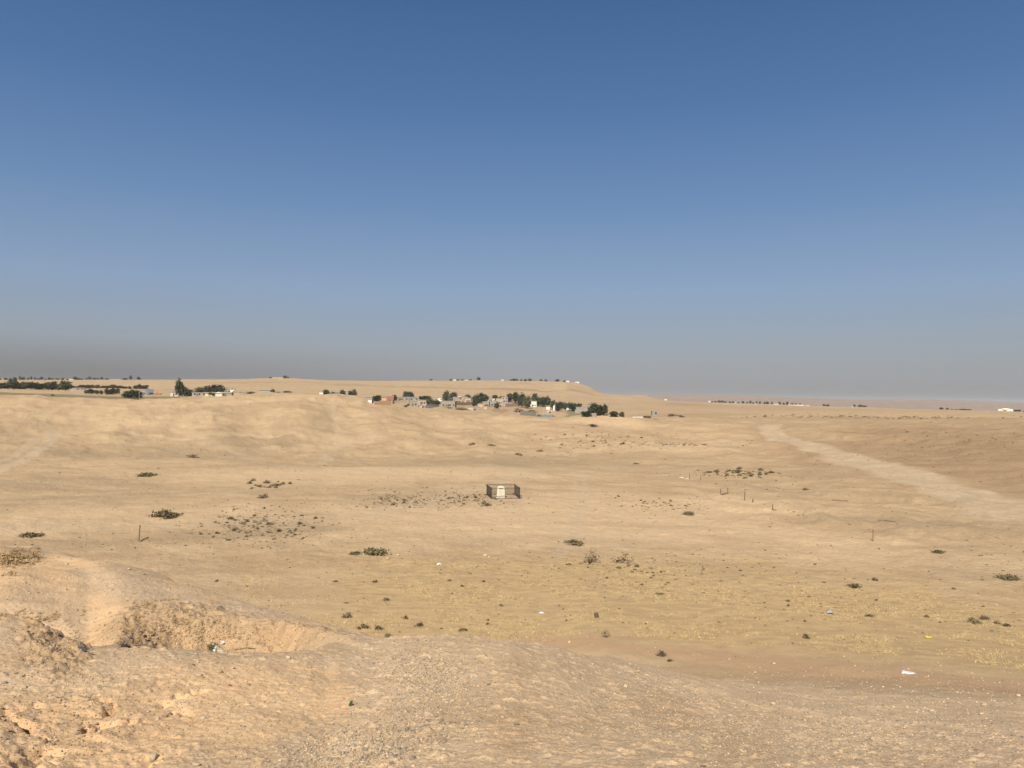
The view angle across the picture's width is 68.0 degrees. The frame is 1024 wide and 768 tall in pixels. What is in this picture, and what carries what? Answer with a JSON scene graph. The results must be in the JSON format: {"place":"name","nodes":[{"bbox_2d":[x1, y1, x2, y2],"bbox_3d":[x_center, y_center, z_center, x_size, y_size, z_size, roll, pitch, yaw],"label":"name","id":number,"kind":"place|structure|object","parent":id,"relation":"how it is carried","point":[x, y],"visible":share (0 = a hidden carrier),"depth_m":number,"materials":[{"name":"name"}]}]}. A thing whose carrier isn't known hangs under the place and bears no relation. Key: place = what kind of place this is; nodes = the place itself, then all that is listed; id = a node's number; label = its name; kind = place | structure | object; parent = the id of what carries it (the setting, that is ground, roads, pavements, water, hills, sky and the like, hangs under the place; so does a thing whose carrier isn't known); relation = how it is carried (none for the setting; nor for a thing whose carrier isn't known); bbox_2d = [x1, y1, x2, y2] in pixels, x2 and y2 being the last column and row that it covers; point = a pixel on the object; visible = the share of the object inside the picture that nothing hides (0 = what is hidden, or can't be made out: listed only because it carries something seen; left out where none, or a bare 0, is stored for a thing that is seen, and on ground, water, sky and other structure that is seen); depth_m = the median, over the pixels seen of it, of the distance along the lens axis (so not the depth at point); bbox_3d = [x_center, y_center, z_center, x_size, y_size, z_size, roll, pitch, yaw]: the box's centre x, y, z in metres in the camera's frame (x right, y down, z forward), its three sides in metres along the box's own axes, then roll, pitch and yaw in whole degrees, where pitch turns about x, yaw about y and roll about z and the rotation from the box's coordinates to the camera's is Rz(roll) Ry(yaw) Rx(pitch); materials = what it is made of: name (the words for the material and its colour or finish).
{"place":"outdoors","nodes":[
{"label":"outdoors","id":0,"kind":"place"},
{"bbox_2d":[0,422,1008,640],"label":"rubble","id":1,"kind":"object","parent":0,"point":[463,513],"visible":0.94,"depth_m":96.80,"materials":[{"name":"stone"}]},
{"bbox_2d":[0,378,1023,767],"bbox_3d":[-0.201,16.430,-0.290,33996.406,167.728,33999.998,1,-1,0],"label":"ground","id":2,"kind":"structure","parent":0,"point":[98,462],"depth_m":68.55,"materials":[{"name":"beige sand"}]},
{"bbox_2d":[2,382,12,388],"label":"tree","id":3,"kind":"object","parent":2,"relation":"on","point":[8,387],"visible":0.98,"depth_m":631.00,"materials":[{"name":"green plant"}]},
{"bbox_2d":[7,378,20,388],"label":"tree","id":4,"kind":"object","parent":2,"relation":"on","point":[14,382],"visible":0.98,"depth_m":633.50,"materials":[{"name":"green plant"}]},
{"bbox_2d":[12,382,23,388],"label":"tree","id":5,"kind":"object","parent":2,"relation":"on","point":[19,387],"visible":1,"depth_m":635.78,"materials":[{"name":"green plant"}]},
{"bbox_2d":[19,381,29,388],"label":"tree","id":6,"kind":"object","parent":2,"relation":"on","point":[25,385],"visible":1,"depth_m":637.44,"materials":[{"name":"green plant"}]},
{"bbox_2d":[15,532,44,538],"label":"shrub","id":7,"kind":"object","parent":2,"relation":"on","point":[30,535],"visible":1,"depth_m":82.46,"materials":[{"name":"plant"}]},
{"bbox_2d":[27,381,34,388],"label":"tree","id":8,"kind":"object","parent":2,"relation":"on","point":[30,384],"visible":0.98,"depth_m":639.82,"materials":[{"name":"green plant"}]},
{"bbox_2d":[32,382,39,389],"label":"tree","id":9,"kind":"object","parent":2,"relation":"on","point":[36,384],"visible":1,"depth_m":641.63,"materials":[{"name":"green plant"}]},
{"bbox_2d":[36,383,45,389],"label":"tree","id":10,"kind":"object","parent":2,"relation":"on","point":[40,387],"visible":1,"depth_m":644.47,"materials":[{"name":"green plant"}]},
{"bbox_2d":[43,381,54,389],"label":"tree","id":11,"kind":"object","parent":2,"relation":"on","point":[47,385],"visible":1,"depth_m":646.14,"materials":[{"name":"green plant"}]},
{"bbox_2d":[50,381,57,389],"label":"tree","id":12,"kind":"object","parent":2,"relation":"on","point":[53,384],"visible":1,"depth_m":649.65,"materials":[{"name":"green plant"}]},
{"bbox_2d":[57,379,72,390],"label":"tree","id":13,"kind":"object","parent":2,"relation":"on","point":[66,385],"visible":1,"depth_m":652.99,"materials":[{"name":"green plant"}]},
{"bbox_2d":[69,390,83,392],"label":"yard wall","id":14,"kind":"structure","parent":2,"relation":"on","point":[77,391],"depth_m":607.14,"materials":[{"name":"paint"}]},
{"bbox_2d":[78,646,88,650],"bbox_3d":[-3.614,2.239,6.397,0.092,0.040,0.073,0,-1,24],"label":"dark rag","id":15,"kind":"object","parent":2,"relation":"on","point":[83,648],"visible":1,"depth_m":6.39,"materials":[{"name":"grey fabric"}]},
{"bbox_2d":[103,388,109,394],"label":"tree","id":16,"kind":"object","parent":2,"relation":"on","point":[106,392],"visible":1,"depth_m":581.43,"materials":[{"name":"green plant"}]},
{"bbox_2d":[109,387,116,394],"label":"tree","id":17,"kind":"object","parent":2,"relation":"on","point":[112,391],"visible":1,"depth_m":583.26,"materials":[{"name":"green plant"}]},
{"bbox_2d":[120,391,132,397],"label":"tree","id":18,"kind":"object","parent":2,"relation":"on","point":[125,394],"visible":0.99,"depth_m":471.27,"materials":[{"name":"green plant"}]},
{"bbox_2d":[127,389,140,397],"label":"tree","id":19,"kind":"object","parent":2,"relation":"on","point":[132,391],"visible":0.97,"depth_m":473.00,"materials":[{"name":"green plant"}]},
{"bbox_2d":[134,390,142,397],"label":"tree","id":20,"kind":"object","parent":2,"relation":"on","point":[139,393],"visible":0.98,"depth_m":475.04,"materials":[{"name":"green plant"}]},
{"bbox_2d":[137,472,157,476],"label":"shrub","id":21,"kind":"object","parent":2,"relation":"on","point":[145,474],"visible":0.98,"depth_m":143.72,"materials":[{"name":"plant"}]},
{"bbox_2d":[145,389,153,394],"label":"house","id":22,"kind":"structure","parent":2,"relation":"on","point":[149,391],"depth_m":599.92,"materials":[{"name":"grey paint"}]},
{"bbox_2d":[148,753,158,760],"bbox_3d":[-1.896,1.970,4.008,0.048,0.039,0.041,1,-1,-4],"label":"stone","id":23,"kind":"object","parent":2,"relation":"on","point":[153,756],"visible":1,"depth_m":4.00,"materials":[{"name":"beige stone"}]},
{"bbox_2d":[148,508,183,518],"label":"shrub","id":24,"kind":"object","parent":2,"relation":"on","point":[164,514],"visible":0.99,"depth_m":95.82,"materials":[{"name":"plant"}]},
{"bbox_2d":[0,546,350,650],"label":"dead weeds","id":25,"kind":"object","parent":2,"relation":"on","point":[11,556],"visible":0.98,"depth_m":10.93,"materials":[{"name":"brown plant"}]},
{"bbox_2d":[174,378,185,395],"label":"tree","id":26,"kind":"object","parent":2,"relation":"on","point":[179,386],"visible":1,"depth_m":546.65,"materials":[{"name":"green plant"}]},
{"bbox_2d":[184,389,193,395],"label":"tree","id":27,"kind":"object","parent":2,"relation":"on","point":[188,393],"visible":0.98,"depth_m":563.18,"materials":[{"name":"green plant"}]},
{"bbox_2d":[192,392,204,395],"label":"house","id":28,"kind":"structure","parent":2,"relation":"on","point":[198,393],"depth_m":553.41,"materials":[{"name":"paint"}]},
{"bbox_2d":[194,387,204,391],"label":"tree","id":29,"kind":"object","parent":2,"relation":"on","point":[199,389],"visible":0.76,"depth_m":670.17,"materials":[{"name":"green plant"}]},
{"bbox_2d":[206,642,217,651],"bbox_3d":[-3.673,3.211,9.320,0.145,0.125,0.152,0,-1,42],"label":"weed","id":30,"kind":"object","parent":2,"relation":"on","point":[210,646],"visible":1,"depth_m":9.29,"materials":[{"name":"plant"}]},
{"bbox_2d":[206,384,220,391],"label":"tree","id":31,"kind":"object","parent":2,"relation":"on","point":[213,388],"visible":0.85,"depth_m":649.88,"materials":[{"name":"green plant"}]},
{"bbox_2d":[212,643,223,652],"bbox_3d":[-3.612,3.247,9.310,0.174,0.128,0.114,1,-1,0],"label":"plastic bag","id":32,"kind":"object","parent":2,"relation":"on","point":[217,649],"visible":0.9,"depth_m":9.28,"materials":[{"name":"white plastic"}]},
{"bbox_2d":[217,384,227,391],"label":"tree","id":33,"kind":"object","parent":2,"relation":"on","point":[221,388],"visible":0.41,"depth_m":672.59,"materials":[{"name":"green plant"}]},
{"bbox_2d":[221,392,233,395],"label":"house","id":34,"kind":"structure","parent":2,"relation":"on","point":[227,393],"depth_m":314.69,"materials":[{"name":"grey paint"}]},
{"bbox_2d":[342,612,352,618],"bbox_3d":[-11.660,16.304,53.552,0.864,0.477,0.795,1,-1,-34],"label":"shrub","id":35,"kind":"object","parent":2,"relation":"on","point":[346,616],"visible":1,"depth_m":53.49,"materials":[{"name":"brown plant"}]},
{"bbox_2d":[348,551,361,554],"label":"shrub","id":36,"kind":"object","parent":2,"relation":"on","point":[356,553],"visible":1,"depth_m":75.27,"materials":[{"name":"plant"}]},
{"bbox_2d":[357,622,370,629],"bbox_3d":[-10.000,16.269,51.019,1.042,0.457,0.724,1,-1,5],"label":"shrub","id":37,"kind":"object","parent":2,"relation":"on","point":[366,626],"visible":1,"depth_m":51.01,"materials":[{"name":"brown plant"}]},
{"bbox_2d":[365,396,374,402],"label":"house","id":38,"kind":"structure","parent":2,"relation":"on","point":[367,397],"depth_m":316.10,"materials":[{"name":"grey paint"}]},
{"bbox_2d":[360,546,391,556],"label":"shrub","id":39,"kind":"object","parent":2,"relation":"on","point":[376,551],"visible":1,"depth_m":75.09,"materials":[{"name":"plant"}]},
{"bbox_2d":[374,395,381,400],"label":"tree","id":40,"kind":"object","parent":2,"relation":"on","point":[377,397],"visible":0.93,"depth_m":323.32,"materials":[{"name":"green plant"}]},
{"bbox_2d":[374,401,390,404],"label":"yard wall","id":41,"kind":"structure","parent":2,"relation":"on","point":[382,402],"depth_m":316.60,"materials":[{"name":"beige paint"}]},
{"bbox_2d":[386,396,393,402],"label":"house","id":42,"kind":"structure","parent":2,"relation":"on","point":[389,398],"depth_m":546.59,"materials":[{"name":"pink paint"}]},
{"bbox_2d":[402,391,409,396],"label":"tree","id":43,"kind":"object","parent":2,"relation":"on","point":[405,394],"visible":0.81,"depth_m":633.61,"materials":[{"name":"green plant"}]},
{"bbox_2d":[404,397,418,400],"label":"house","id":44,"kind":"structure","parent":2,"relation":"on","point":[411,398],"depth_m":623.38,"materials":[{"name":"grey paint"}]},
{"bbox_2d":[409,400,417,406],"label":"house","id":45,"kind":"structure","parent":2,"relation":"on","point":[414,403],"depth_m":532.43,"materials":[{"name":"beige paint"}]},
{"bbox_2d":[418,400,426,404],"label":"house","id":46,"kind":"structure","parent":2,"relation":"on","point":[421,402],"depth_m":568.26,"materials":[{"name":"paint"}]},
{"bbox_2d":[419,396,427,399],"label":"tree","id":47,"kind":"object","parent":2,"relation":"on","point":[423,397],"visible":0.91,"depth_m":654.66,"materials":[{"name":"green plant"}]},
{"bbox_2d":[426,398,435,403],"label":"tree","id":48,"kind":"object","parent":2,"relation":"on","point":[429,401],"visible":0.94,"depth_m":584.95,"materials":[{"name":"green plant"}]},
{"bbox_2d":[441,390,451,400],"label":"tree","id":49,"kind":"object","parent":2,"relation":"on","point":[447,394],"visible":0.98,"depth_m":679.62,"materials":[{"name":"green plant"}]},
{"bbox_2d":[441,401,456,406],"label":"house","id":50,"kind":"structure","parent":2,"relation":"on","point":[450,403],"depth_m":582.07,"materials":[{"name":"grey paint"}]},
{"bbox_2d":[450,391,456,400],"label":"tree","id":51,"kind":"object","parent":2,"relation":"on","point":[454,394],"visible":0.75,"depth_m":703.14,"materials":[{"name":"green plant"}]},
{"bbox_2d":[456,402,471,404],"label":"yard wall","id":52,"kind":"structure","parent":2,"relation":"on","point":[464,403],"depth_m":641.45,"materials":[{"name":"beige paint"}]},
{"bbox_2d":[471,399,477,405],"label":"tree","id":53,"kind":"object","parent":2,"relation":"on","point":[474,402],"visible":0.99,"depth_m":631.83,"materials":[{"name":"green plant"}]},
{"bbox_2d":[471,394,480,402],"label":"tree","id":54,"kind":"object","parent":2,"relation":"on","point":[476,397],"visible":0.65,"depth_m":670.31,"materials":[{"name":"green plant"}]},
{"bbox_2d":[477,392,486,403],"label":"tree","id":55,"kind":"object","parent":2,"relation":"on","point":[482,397],"visible":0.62,"depth_m":683.30,"materials":[{"name":"green plant"}]},
{"bbox_2d":[480,501,491,505],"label":"shrub","id":56,"kind":"object","parent":2,"relation":"on","point":[484,503],"visible":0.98,"depth_m":110.04,"materials":[{"name":"brown plant"}]},
{"bbox_2d":[483,401,489,406],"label":"house","id":57,"kind":"structure","parent":2,"relation":"on","point":[486,403],"depth_m":634.39,"materials":[{"name":"grey paint"}]},
{"bbox_2d":[496,398,502,403],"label":"house","id":58,"kind":"structure","parent":2,"relation":"on","point":[500,400],"depth_m":689.86,"materials":[{"name":"paint"}]},
{"bbox_2d":[496,486,504,497],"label":"memorial stone","id":59,"kind":"object","parent":2,"relation":"on","point":[501,492],"visible":0.8,"depth_m":118.12,"materials":[{"name":"white stone"}]},
{"bbox_2d":[486,483,519,499],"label":"enclosure","id":60,"kind":"object","parent":2,"relation":"on","point":[516,489],"visible":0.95,"depth_m":119.34,"materials":[{"name":"concrete"}]},
{"bbox_2d":[501,397,508,402],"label":"house","id":61,"kind":"structure","parent":2,"relation":"on","point":[505,399],"depth_m":737.02,"materials":[{"name":"paint"}]},
{"bbox_2d":[506,393,511,401],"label":"tree","id":62,"kind":"object","parent":2,"relation":"on","point":[509,396],"visible":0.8,"depth_m":744.60,"materials":[{"name":"green plant"}]},
{"bbox_2d":[0,546,1021,767],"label":"clods","id":63,"kind":"object","parent":2,"relation":"on","point":[138,639],"visible":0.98,"depth_m":5.94,"materials":[{"name":"soil"}]},
{"bbox_2d":[505,403,517,406],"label":"yard wall","id":64,"kind":"structure","parent":2,"relation":"on","point":[511,405],"depth_m":665.17,"materials":[{"name":"paint"}]},
{"bbox_2d":[0,541,1023,767],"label":"gravel","id":65,"kind":"structure","parent":2,"relation":"on","point":[378,744],"depth_m":5.37,"materials":[{"name":"beige gravel"}]},
{"bbox_2d":[1,388,1023,666],"bbox_3d":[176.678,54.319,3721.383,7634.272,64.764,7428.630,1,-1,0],"label":"dry scrub","id":66,"kind":"object","parent":2,"relation":"on","point":[547,506],"visible":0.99,"depth_m":97.70,"materials":[{"name":"brown plant"}]},
{"bbox_2d":[511,391,518,402],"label":"tree","id":67,"kind":"object","parent":2,"relation":"on","point":[515,395],"visible":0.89,"depth_m":730.02,"materials":[{"name":"green plant"}]},
{"bbox_2d":[517,392,525,406],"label":"tree","id":68,"kind":"object","parent":2,"relation":"on","point":[520,399],"visible":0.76,"depth_m":657.66,"materials":[{"name":"green plant"}]},
{"bbox_2d":[522,394,532,408],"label":"tree","id":69,"kind":"object","parent":2,"relation":"on","point":[527,402],"visible":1,"depth_m":632.89,"materials":[{"name":"green plant"}]},
{"bbox_2d":[520,411,536,416],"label":"yard wall","id":70,"kind":"structure","parent":2,"relation":"on","point":[530,413],"depth_m":469.49,"materials":[{"name":"grey paint"}]},
{"bbox_2d":[530,401,536,406],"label":"house","id":71,"kind":"structure","parent":2,"relation":"on","point":[534,404],"depth_m":675.32,"materials":[{"name":"white paint"}]},
{"bbox_2d":[530,392,537,400],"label":"tree","id":72,"kind":"object","parent":2,"relation":"on","point":[534,395],"visible":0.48,"depth_m":720.40,"materials":[{"name":"green plant"}]},
{"bbox_2d":[534,395,540,405],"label":"tree","id":73,"kind":"object","parent":2,"relation":"on","point":[537,399],"visible":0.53,"depth_m":689.58,"materials":[{"name":"green plant"}]},
{"bbox_2d":[538,397,547,406],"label":"tree","id":74,"kind":"object","parent":2,"relation":"on","point":[543,401],"visible":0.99,"depth_m":678.60,"materials":[{"name":"green plant"}]},
{"bbox_2d":[546,396,550,405],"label":"tree","id":75,"kind":"object","parent":2,"relation":"on","point":[548,399],"visible":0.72,"depth_m":694.91,"materials":[{"name":"green plant"}]},
{"bbox_2d":[554,401,562,410],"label":"tree","id":76,"kind":"object","parent":2,"relation":"on","point":[558,405],"visible":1,"depth_m":596.73,"materials":[{"name":"green plant"}]},
{"bbox_2d":[568,402,576,410],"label":"tree","id":77,"kind":"object","parent":2,"relation":"on","point":[572,406],"visible":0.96,"depth_m":606.03,"materials":[{"name":"green plant"}]},
{"bbox_2d":[563,539,586,545],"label":"shrub","id":78,"kind":"object","parent":2,"relation":"on","point":[574,542],"visible":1,"depth_m":81.83,"materials":[{"name":"plant"}]},
{"bbox_2d":[581,411,591,416],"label":"tree","id":79,"kind":"object","parent":2,"relation":"on","point":[586,413],"visible":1,"depth_m":321.98,"materials":[{"name":"green plant"}]},
{"bbox_2d":[582,548,599,564],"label":"shrub","id":80,"kind":"object","parent":2,"relation":"on","point":[590,558],"visible":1,"depth_m":72.17,"materials":[{"name":"brown plant"}]},
{"bbox_2d":[587,402,597,413],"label":"tree","id":81,"kind":"object","parent":2,"relation":"on","point":[592,407],"visible":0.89,"depth_m":325.13,"materials":[{"name":"green plant"}]},
{"bbox_2d":[596,405,604,415],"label":"tree","id":82,"kind":"object","parent":2,"relation":"on","point":[598,408],"visible":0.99,"depth_m":321.93,"materials":[{"name":"green plant"}]},
{"bbox_2d":[600,403,608,415],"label":"tree","id":83,"kind":"object","parent":2,"relation":"on","point":[605,409],"visible":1,"depth_m":321.79,"materials":[{"name":"green plant"}]},
{"bbox_2d":[599,630,609,636],"bbox_3d":[5.885,15.725,48.013,0.739,0.556,1.069,0,-1,24],"label":"shrub","id":84,"kind":"object","parent":2,"relation":"on","point":[605,633],"visible":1,"depth_m":47.89,"materials":[{"name":"brown plant"}]},
{"bbox_2d":[608,411,618,416],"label":"tree","id":85,"kind":"object","parent":2,"relation":"on","point":[613,413],"visible":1,"depth_m":319.53,"materials":[{"name":"green plant"}]},
{"bbox_2d":[609,552,636,563],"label":"shrub","id":86,"kind":"object","parent":2,"relation":"on","point":[620,559],"visible":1,"depth_m":72.88,"materials":[{"name":"brown plant"}]},
{"bbox_2d":[238,557,1023,667],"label":"dry grass","id":87,"kind":"structure","parent":2,"relation":"on","point":[799,604],"depth_m":55.44,"materials":[{"name":"plant"}]},
{"bbox_2d":[655,651,666,656],"bbox_3d":[8.625,15.566,43.841,0.765,0.386,0.635,0,-1,12],"label":"shrub","id":88,"kind":"object","parent":2,"relation":"on","point":[662,653],"visible":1,"depth_m":43.82,"materials":[{"name":"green plant"}]},
{"bbox_2d":[681,511,694,515],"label":"shrub","id":89,"kind":"object","parent":2,"relation":"on","point":[689,513],"visible":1,"depth_m":102.59,"materials":[{"name":"plant"}]},
{"bbox_2d":[846,583,859,588],"bbox_3d":[28.971,17.066,64.388,1.612,0.415,1.671,1,-1,-32],"label":"shrub","id":90,"kind":"object","parent":2,"relation":"on","point":[853,586],"visible":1,"depth_m":64.14,"materials":[{"name":"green plant"}]},
{"bbox_2d":[902,670,915,673],"bbox_3d":[20.408,14.856,39.042,0.744,0.074,0.468,0,-1,15],"label":"paper wrapper","id":91,"kind":"object","parent":2,"relation":"on","point":[904,672],"visible":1,"depth_m":39.00,"materials":[{"name":"white paper"}]},
{"bbox_2d":[930,549,945,553],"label":"shrub","id":92,"kind":"object","parent":2,"relation":"on","point":[937,551],"visible":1,"depth_m":79.66,"materials":[{"name":"plant"}]},
{"bbox_2d":[963,617,981,623],"bbox_3d":[32.618,16.762,53.780,1.250,0.380,1.366,0,-1,15],"label":"shrub","id":93,"kind":"object","parent":2,"relation":"on","point":[971,618],"visible":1,"depth_m":53.81,"materials":[{"name":"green plant"}]},
{"bbox_2d":[998,408,1012,410],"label":"house","id":94,"kind":"structure","parent":2,"relation":"on","point":[1004,409],"depth_m":1567.20,"materials":[{"name":"paint"}]},
{"bbox_2d":[993,573,1022,580],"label":"shrub","id":95,"kind":"object","parent":2,"relation":"on","point":[1009,577],"visible":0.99,"depth_m":67.69,"materials":[{"name":"plant"}]},
{"bbox_2d":[0,0,1023,401],"label":"sky","id":96,"kind":"structure","parent":0,"point":[777,198],"materials":[{"name":"blue"}]}
]}

